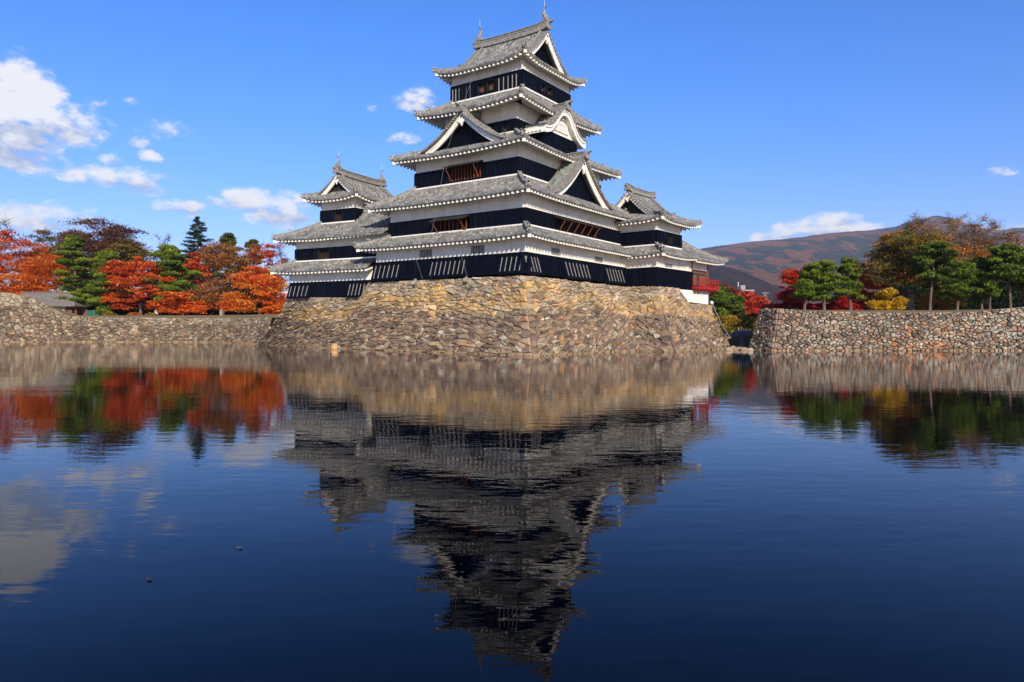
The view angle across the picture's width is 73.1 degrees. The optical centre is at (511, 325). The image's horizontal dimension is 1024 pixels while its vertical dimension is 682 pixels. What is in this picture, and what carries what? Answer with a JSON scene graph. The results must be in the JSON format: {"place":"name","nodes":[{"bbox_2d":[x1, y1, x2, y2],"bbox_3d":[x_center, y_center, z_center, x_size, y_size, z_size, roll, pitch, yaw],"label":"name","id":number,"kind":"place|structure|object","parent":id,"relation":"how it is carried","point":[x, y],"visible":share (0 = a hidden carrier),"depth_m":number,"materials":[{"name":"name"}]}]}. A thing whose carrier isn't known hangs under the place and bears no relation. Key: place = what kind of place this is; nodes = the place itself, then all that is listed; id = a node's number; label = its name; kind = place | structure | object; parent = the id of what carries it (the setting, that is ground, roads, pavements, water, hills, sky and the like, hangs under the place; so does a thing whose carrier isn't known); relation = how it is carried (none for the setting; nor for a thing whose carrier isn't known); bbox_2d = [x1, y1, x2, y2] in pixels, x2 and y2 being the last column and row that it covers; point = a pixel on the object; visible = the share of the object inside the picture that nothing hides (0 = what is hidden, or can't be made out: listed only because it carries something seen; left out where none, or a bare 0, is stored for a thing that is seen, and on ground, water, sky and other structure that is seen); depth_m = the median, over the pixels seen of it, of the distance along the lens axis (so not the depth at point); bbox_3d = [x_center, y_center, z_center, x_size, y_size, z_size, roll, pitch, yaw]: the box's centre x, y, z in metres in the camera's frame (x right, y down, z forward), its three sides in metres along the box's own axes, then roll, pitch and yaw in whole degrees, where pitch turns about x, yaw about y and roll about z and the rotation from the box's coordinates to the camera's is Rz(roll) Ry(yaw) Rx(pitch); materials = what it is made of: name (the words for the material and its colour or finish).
{"place":"outdoors","nodes":[
{"label":"outdoors","id":0,"kind":"place"},
{"bbox_2d":[0,342,1023,681],"bbox_3d":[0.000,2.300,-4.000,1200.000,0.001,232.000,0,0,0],"label":"water","id":1,"kind":"structure","parent":0,"point":[676,516],"depth_m":8.38,"materials":[{"name":"blue liquid"}]},
{"bbox_2d":[331,343,337,349],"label":"rock","id":2,"kind":"object","parent":1,"relation":"in","point":[334,346],"visible":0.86,"depth_m":67.04,"materials":[{"name":"stone"}]},
{"bbox_2d":[726,329,752,345],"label":"footbridge","id":3,"kind":"object","parent":1,"relation":"in","point":[741,334],"visible":0.94,"depth_m":75.44,"materials":[{"name":"black wood"}]},
{"bbox_2d":[0,0,1023,327],"label":"sky","id":4,"kind":"structure","parent":0,"point":[751,120],"materials":[{"name":"blue"}]},
{"bbox_2d":[51,306,1006,345],"bbox_3d":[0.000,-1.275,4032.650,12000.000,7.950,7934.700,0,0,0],"label":"ground","id":5,"kind":"structure","parent":0,"point":[733,341],"depth_m":90.53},
{"bbox_2d":[0,212,22,285],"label":"bare tree","id":6,"kind":"object","parent":5,"relation":"on","point":[4,244],"visible":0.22,"depth_m":140.59,"materials":[{"name":"brown plant"}]},
{"bbox_2d":[0,229,54,290],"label":"maple tree","id":7,"kind":"object","parent":5,"relation":"on","point":[8,236],"visible":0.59,"depth_m":118.38,"materials":[{"name":"red plant"}]},
{"bbox_2d":[0,251,95,294],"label":"maple tree","id":8,"kind":"object","parent":5,"relation":"on","point":[48,264],"visible":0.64,"depth_m":111.16,"materials":[{"name":"orange plant"}]},
{"bbox_2d":[9,228,93,285],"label":"brown tree","id":9,"kind":"object","parent":5,"relation":"on","point":[44,239],"visible":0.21,"depth_m":129.96,"materials":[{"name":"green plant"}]},
{"bbox_2d":[20,292,91,314],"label":"hut","id":10,"kind":"object","parent":5,"relation":"on","point":[67,305],"visible":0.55,"depth_m":106.89,"materials":[{"name":"grey tile"}]},
{"bbox_2d":[52,233,94,305],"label":"pine tree","id":11,"kind":"object","parent":5,"relation":"on","point":[73,243],"visible":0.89,"depth_m":108.39,"materials":[{"name":"green plant"}]},
{"bbox_2d":[85,298,95,314],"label":"evergreen bush","id":12,"kind":"object","parent":5,"relation":"on","point":[90,308],"visible":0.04,"depth_m":114.13,"materials":[{"name":"green plant"}]},
{"bbox_2d":[87,310,100,314],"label":"green fence","id":13,"kind":"object","parent":5,"relation":"on","point":[90,312],"visible":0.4,"depth_m":106.90,"materials":[{"name":"fabric"}]},
{"bbox_2d":[42,214,153,281],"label":"brown tree","id":14,"kind":"object","parent":5,"relation":"on","point":[113,235],"visible":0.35,"depth_m":137.65,"materials":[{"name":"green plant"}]},
{"bbox_2d":[67,269,134,297],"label":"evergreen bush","id":15,"kind":"object","parent":5,"relation":"on","point":[111,290],"visible":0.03,"depth_m":128.94,"materials":[{"name":"green plant"}]},
{"bbox_2d":[86,250,132,313],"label":"pine tree","id":16,"kind":"object","parent":5,"relation":"on","point":[101,258],"visible":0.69,"depth_m":107.35,"materials":[{"name":"green plant"}]},
{"bbox_2d":[101,311,117,314],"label":"clipped bush","id":17,"kind":"object","parent":5,"relation":"on","point":[109,313],"visible":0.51,"depth_m":104.61,"materials":[{"name":"yellow plant"}]},
{"bbox_2d":[91,238,150,285],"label":"brown tree","id":18,"kind":"object","parent":5,"relation":"on","point":[132,247],"visible":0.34,"depth_m":130.03,"materials":[{"name":"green plant"}]},
{"bbox_2d":[112,286,145,314],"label":"evergreen bush","id":19,"kind":"object","parent":5,"relation":"on","point":[121,312],"visible":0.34,"depth_m":112.47,"materials":[{"name":"green plant"}]},
{"bbox_2d":[92,256,176,313],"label":"maple tree","id":20,"kind":"object","parent":5,"relation":"on","point":[141,270],"visible":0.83,"depth_m":106.51,"materials":[{"name":"red plant"}]},
{"bbox_2d":[127,312,142,314],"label":"clipped bush","id":21,"kind":"object","parent":5,"relation":"on","point":[132,313],"visible":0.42,"depth_m":104.64,"materials":[{"name":"orange plant"}]},
{"bbox_2d":[0,292,271,343],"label":"stone wall","id":22,"kind":"structure","parent":5,"relation":"on","point":[25,319],"depth_m":99.38,"materials":[{"name":"grey stone"}]},
{"bbox_2d":[142,297,176,314],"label":"evergreen bush","id":23,"kind":"object","parent":5,"relation":"on","point":[150,310],"visible":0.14,"depth_m":113.73,"materials":[{"name":"green plant"}]},
{"bbox_2d":[150,233,171,281],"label":"bare tree","id":24,"kind":"object","parent":5,"relation":"on","point":[155,257],"visible":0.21,"depth_m":141.38,"materials":[{"name":"brown plant"}]},
{"bbox_2d":[140,244,203,314],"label":"pine tree","id":25,"kind":"object","parent":5,"relation":"on","point":[172,258],"visible":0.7,"depth_m":107.72,"materials":[{"name":"green plant"}]},
{"bbox_2d":[141,276,212,294],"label":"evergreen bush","id":26,"kind":"object","parent":5,"relation":"on","point":[193,282],"depth_m":128.17,"materials":[{"name":"green plant"}]},
{"bbox_2d":[148,291,214,314],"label":"maple tree","id":27,"kind":"object","parent":5,"relation":"on","point":[193,307],"visible":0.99,"depth_m":105.57,"materials":[{"name":"orange plant"}]},
{"bbox_2d":[166,216,224,291],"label":"fir tree","id":28,"kind":"object","parent":5,"relation":"on","point":[197,233],"visible":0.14,"depth_m":135.54,"materials":[{"name":"green plant"}]},
{"bbox_2d":[178,251,212,286],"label":"maple tree","id":29,"kind":"object","parent":5,"relation":"on","point":[193,264],"visible":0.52,"depth_m":119.85,"materials":[{"name":"red plant"}]},
{"bbox_2d":[173,287,219,314],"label":"evergreen bush","id":30,"kind":"object","parent":5,"relation":"on","point":[209,312],"visible":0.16,"depth_m":113.45,"materials":[{"name":"green plant"}]},
{"bbox_2d":[172,239,273,314],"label":"cherry tree","id":31,"kind":"object","parent":5,"relation":"on","point":[216,258],"visible":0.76,"depth_m":109.07,"materials":[{"name":"plant"}]},
{"bbox_2d":[212,283,241,314],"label":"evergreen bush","id":32,"kind":"object","parent":5,"relation":"on","point":[229,312],"visible":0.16,"depth_m":114.99,"materials":[{"name":"green plant"}]},
{"bbox_2d":[211,232,244,280],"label":"pine tree","id":33,"kind":"object","parent":5,"relation":"on","point":[228,238],"visible":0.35,"depth_m":131.32,"materials":[{"name":"green plant"}]},
{"bbox_2d":[212,265,288,314],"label":"maple tree","id":34,"kind":"object","parent":5,"relation":"on","point":[252,280],"visible":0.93,"depth_m":102.35,"materials":[{"name":"orange plant"}]},
{"bbox_2d":[238,238,264,288],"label":"pine tree","id":35,"kind":"object","parent":5,"relation":"on","point":[253,240],"visible":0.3,"depth_m":125.46,"materials":[{"name":"green plant"}]},
{"bbox_2d":[220,277,282,298],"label":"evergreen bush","id":36,"kind":"object","parent":5,"relation":"on","point":[246,289],"depth_m":127.14,"materials":[{"name":"green plant"}]},
{"bbox_2d":[228,241,289,292],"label":"maple tree","id":37,"kind":"object","parent":5,"relation":"on","point":[269,254],"visible":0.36,"depth_m":116.03,"materials":[{"name":"orange plant"}]},
{"bbox_2d":[239,287,281,314],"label":"tree","id":38,"kind":"object","parent":5,"relation":"on","point":[250,313],"visible":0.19,"depth_m":110.87,"materials":[{"name":"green plant"}]},
{"bbox_2d":[271,243,291,291],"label":"bare tree","id":39,"kind":"object","parent":5,"relation":"on","point":[281,256],"visible":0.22,"depth_m":139.51,"materials":[{"name":"brown plant"}]},
{"bbox_2d":[257,275,732,355],"bbox_3d":[-4.622,-0.717,82.170,57.912,7.200,37.252,0,0,41],"label":"stone base","id":40,"kind":"object","parent":5,"relation":"on","point":[518,315],"visible":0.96,"depth_m":63.48,"materials":[{"name":"beige stone"}]},
{"bbox_2d":[267,151,446,298],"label":"keep","id":41,"kind":"structure","parent":40,"relation":"on","point":[328,261],"depth_m":73.48,"materials":[{"name":"white paint"}]},
{"bbox_2d":[318,249,328,259],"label":"window","id":42,"kind":"structure","parent":41,"relation":"in","point":[322,254],"depth_m":73.74,"materials":[{"name":"brown wood"}]},
{"bbox_2d":[335,211,341,220],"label":"window","id":43,"kind":"structure","parent":41,"relation":"in","point":[338,215],"depth_m":75.37,"materials":[{"name":"brown wood"}]},
{"bbox_2d":[353,0,632,284],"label":"keep","id":44,"kind":"structure","parent":40,"relation":"on","point":[507,176],"depth_m":65.72,"materials":[{"name":"white paint"}]},
{"bbox_2d":[420,249,431,257],"bbox_3d":[-7.956,-6.750,64.387,1.550,0.740,0.240,0,0,35],"label":"lattice window","id":45,"kind":"structure","parent":44,"relation":"in","point":[428,252],"depth_m":64.31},
{"bbox_2d":[428,214,469,232],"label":"window","id":46,"kind":"structure","parent":44,"relation":"in","point":[461,222],"depth_m":64.63,"materials":[{"name":"brown wood"}]},
{"bbox_2d":[443,160,482,181],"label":"window","id":47,"kind":"structure","parent":44,"relation":"in","point":[474,169],"depth_m":65.98,"materials":[{"name":"brown wood"}]},
{"bbox_2d":[471,245,484,253],"bbox_3d":[-2.962,-6.740,60.929,1.500,0.720,0.240,0,0,35],"label":"lattice window","id":48,"kind":"structure","parent":44,"relation":"in","point":[476,249],"depth_m":60.88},
{"bbox_2d":[478,82,484,92],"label":"window","id":49,"kind":"structure","parent":44,"relation":"in","point":[481,87],"depth_m":68.65,"materials":[{"name":"brown wood"}]},
{"bbox_2d":[487,80,493,90],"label":"window","id":50,"kind":"structure","parent":44,"relation":"in","point":[490,84],"depth_m":68.10,"materials":[{"name":"brown wood"}]},
{"bbox_2d":[502,124,507,132],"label":"window","id":51,"kind":"structure","parent":44,"relation":"in","point":[504,127],"depth_m":65.71,"materials":[{"name":"brown wood"}]},
{"bbox_2d":[551,247,559,255],"bbox_3d":[3.883,-6.690,62.119,0.140,0.620,1.317,0,0,35],"label":"lattice window","id":52,"kind":"structure","parent":44,"relation":"in","point":[555,251],"depth_m":62.03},
{"bbox_2d":[554,123,568,135],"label":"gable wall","id":53,"kind":"structure","parent":44,"relation":"in","point":[561,128],"depth_m":68.20,"materials":[{"name":"white paint"}]},
{"bbox_2d":[554,215,602,238],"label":"window","id":54,"kind":"structure","parent":44,"relation":"in","point":[566,225],"depth_m":67.50,"materials":[{"name":"brown wood"}]},
{"bbox_2d":[595,256,602,262],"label":"lattice window","id":55,"kind":"structure","parent":44,"relation":"in","point":[597,259],"depth_m":68.86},
{"bbox_2d":[590,183,702,289],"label":"corner turret","id":56,"kind":"object","parent":40,"relation":"on","point":[651,229],"visible":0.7,"depth_m":73.36,"materials":[{"name":"white paint"}]},
{"bbox_2d":[680,240,728,304],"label":"moon viewing turret","id":57,"kind":"object","parent":40,"relation":"on","point":[700,265],"visible":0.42,"depth_m":80.10,"materials":[{"name":"tile"}]},
{"bbox_2d":[712,304,729,337],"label":"sloping handrail","id":58,"kind":"object","parent":40,"relation":"on","point":[720,322],"visible":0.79,"depth_m":75.80,"materials":[{"name":"grey metal"}]},
{"bbox_2d":[708,285,734,320],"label":"pine tree","id":59,"kind":"object","parent":5,"relation":"on","point":[722,296],"visible":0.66,"depth_m":97.20,"materials":[{"name":"green plant"}]},
{"bbox_2d":[708,281,742,296],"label":"maple tree","id":60,"kind":"object","parent":5,"relation":"on","point":[734,291],"visible":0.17,"depth_m":149.11,"materials":[{"name":"red plant"}]},
{"bbox_2d":[715,312,756,333],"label":"hedge","id":61,"kind":"object","parent":5,"relation":"on","point":[730,322],"visible":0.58,"depth_m":92.44,"materials":[{"name":"yellow plant"}]},
{"bbox_2d":[728,294,746,315],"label":"pine tree","id":62,"kind":"object","parent":5,"relation":"on","point":[738,301],"visible":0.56,"depth_m":96.50,"materials":[{"name":"green plant"}]},
{"bbox_2d":[731,285,753,318],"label":"building","id":63,"kind":"structure","parent":5,"relation":"on","point":[742,287],"depth_m":240.00,"materials":[{"name":"white paint"}]},
{"bbox_2d":[738,290,770,316],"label":"maple tree","id":64,"kind":"object","parent":5,"relation":"on","point":[756,301],"visible":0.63,"depth_m":105.72,"materials":[{"name":"red plant"}]},
{"bbox_2d":[757,288,819,309],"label":"maple tree","id":65,"kind":"object","parent":5,"relation":"on","point":[788,303],"visible":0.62,"depth_m":77.19,"materials":[{"name":"red plant"}]},
{"bbox_2d":[774,268,803,308],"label":"maple tree","id":66,"kind":"object","parent":5,"relation":"on","point":[791,279],"visible":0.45,"depth_m":83.63,"materials":[{"name":"red plant"}]},
{"bbox_2d":[789,262,828,309],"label":"pine tree","id":67,"kind":"object","parent":5,"relation":"on","point":[805,285],"visible":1,"depth_m":72.03,"materials":[{"name":"green plant"}]},
{"bbox_2d":[807,259,850,309],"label":"pine tree","id":68,"kind":"object","parent":5,"relation":"on","point":[830,283],"visible":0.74,"depth_m":72.27,"materials":[{"name":"green plant"}]},
{"bbox_2d":[814,298,866,309],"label":"maple tree","id":69,"kind":"object","parent":5,"relation":"on","point":[833,305],"visible":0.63,"depth_m":77.83,"materials":[{"name":"red plant"}]},
{"bbox_2d":[831,257,866,309],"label":"pine tree","id":70,"kind":"object","parent":5,"relation":"on","point":[846,268],"visible":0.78,"depth_m":73.41,"materials":[{"name":"green plant"}]},
{"bbox_2d":[835,295,876,309],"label":"evergreen bush","id":71,"kind":"object","parent":5,"relation":"on","point":[871,297],"visible":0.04,"depth_m":88.34,"materials":[{"name":"green plant"}]},
{"bbox_2d":[836,263,906,309],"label":"tree","id":72,"kind":"object","parent":5,"relation":"on","point":[869,284],"visible":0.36,"depth_m":81.36,"materials":[{"name":"brown plant"}]},
{"bbox_2d":[748,307,1023,350],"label":"stone wall","id":73,"kind":"structure","parent":5,"relation":"on","point":[778,329],"depth_m":64.64,"materials":[{"name":"grey stone"}]},
{"bbox_2d":[865,287,908,309],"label":"yellow tree","id":74,"kind":"object","parent":5,"relation":"on","point":[889,304],"visible":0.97,"depth_m":70.64,"materials":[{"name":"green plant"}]},
{"bbox_2d":[862,230,918,285],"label":"orange tree","id":75,"kind":"object","parent":5,"relation":"on","point":[885,239],"visible":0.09,"depth_m":89.91,"materials":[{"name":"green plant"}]},
{"bbox_2d":[899,229,916,309],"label":"slender tree","id":76,"kind":"object","parent":5,"relation":"on","point":[906,288],"visible":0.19,"depth_m":79.84,"materials":[{"name":"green plant"}]},
{"bbox_2d":[887,279,934,309],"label":"evergreen bush","id":77,"kind":"object","parent":5,"relation":"on","point":[917,291],"visible":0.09,"depth_m":86.92,"materials":[{"name":"green plant"}]},
{"bbox_2d":[858,227,964,309],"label":"old tree","id":78,"kind":"object","parent":5,"relation":"on","point":[892,263],"visible":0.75,"depth_m":76.95,"materials":[{"name":"green plant"}]},
{"bbox_2d":[894,210,952,278],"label":"bare tree","id":79,"kind":"object","parent":5,"relation":"on","point":[909,226],"visible":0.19,"depth_m":100.49,"materials":[{"name":"brown plant"}]},
{"bbox_2d":[899,235,966,283],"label":"orange tree","id":80,"kind":"object","parent":5,"relation":"on","point":[955,247],"visible":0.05,"depth_m":95.79,"materials":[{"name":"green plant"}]},
{"bbox_2d":[900,292,966,309],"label":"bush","id":81,"kind":"object","parent":5,"relation":"on","point":[946,303],"visible":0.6,"depth_m":79.45,"materials":[{"name":"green plant"}]},
{"bbox_2d":[909,240,966,309],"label":"pine tree","id":82,"kind":"object","parent":5,"relation":"on","point":[947,268],"visible":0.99,"depth_m":72.05,"materials":[{"name":"green plant"}]},
{"bbox_2d":[917,260,988,309],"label":"pine tree","id":83,"kind":"object","parent":5,"relation":"on","point":[963,288],"visible":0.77,"depth_m":73.08,"materials":[{"name":"green plant"}]},
{"bbox_2d":[932,288,991,309],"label":"evergreen bush","id":84,"kind":"object","parent":5,"relation":"on","point":[971,305],"visible":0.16,"depth_m":86.27,"materials":[{"name":"green plant"}]},
{"bbox_2d":[938,212,988,258],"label":"bare tree","id":85,"kind":"object","parent":5,"relation":"on","point":[960,242],"visible":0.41,"depth_m":103.25,"materials":[{"name":"brown plant"}]},
{"bbox_2d":[954,247,989,260],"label":"orange tree","id":86,"kind":"object","parent":5,"relation":"on","point":[981,253],"visible":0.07,"depth_m":93.92,"materials":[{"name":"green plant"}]},
{"bbox_2d":[976,279,1002,308],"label":"pine tree","id":87,"kind":"object","parent":5,"relation":"on","point":[991,286],"visible":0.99,"depth_m":71.71,"materials":[{"name":"green plant"}]},
{"bbox_2d":[958,212,1023,256],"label":"bare tree","id":88,"kind":"object","parent":5,"relation":"on","point":[980,242],"visible":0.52,"depth_m":101.66,"materials":[{"name":"brown plant"}]},
{"bbox_2d":[962,256,1023,309],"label":"pine tree","id":89,"kind":"object","parent":5,"relation":"on","point":[983,265],"visible":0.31,"depth_m":74.32,"materials":[{"name":"green plant"}]},
{"bbox_2d":[973,243,1023,307],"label":"pine tree","id":90,"kind":"object","parent":5,"relation":"on","point":[1007,260],"visible":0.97,"depth_m":72.16,"materials":[{"name":"green plant"}]},
{"bbox_2d":[974,284,1023,308],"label":"evergreen bush","id":91,"kind":"object","parent":5,"relation":"on","point":[1001,301],"visible":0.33,"depth_m":86.39,"materials":[{"name":"green plant"}]},
{"bbox_2d":[1011,265,1023,291],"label":"pine tree","id":92,"kind":"object","parent":5,"relation":"on","point":[1020,288],"visible":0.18,"depth_m":74.25,"materials":[{"name":"green plant"}]},
{"bbox_2d":[270,266,797,326],"bbox_3d":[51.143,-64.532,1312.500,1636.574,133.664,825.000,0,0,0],"label":"hill","id":93,"kind":"structure","parent":0,"point":[734,277],"depth_m":1371.21,"materials":[{"name":"brown plant"}]},
{"bbox_2d":[285,216,1023,306],"bbox_3d":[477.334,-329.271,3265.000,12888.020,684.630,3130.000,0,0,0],"label":"mountain","id":94,"kind":"structure","parent":0,"point":[768,261],"depth_m":3530.26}
]}

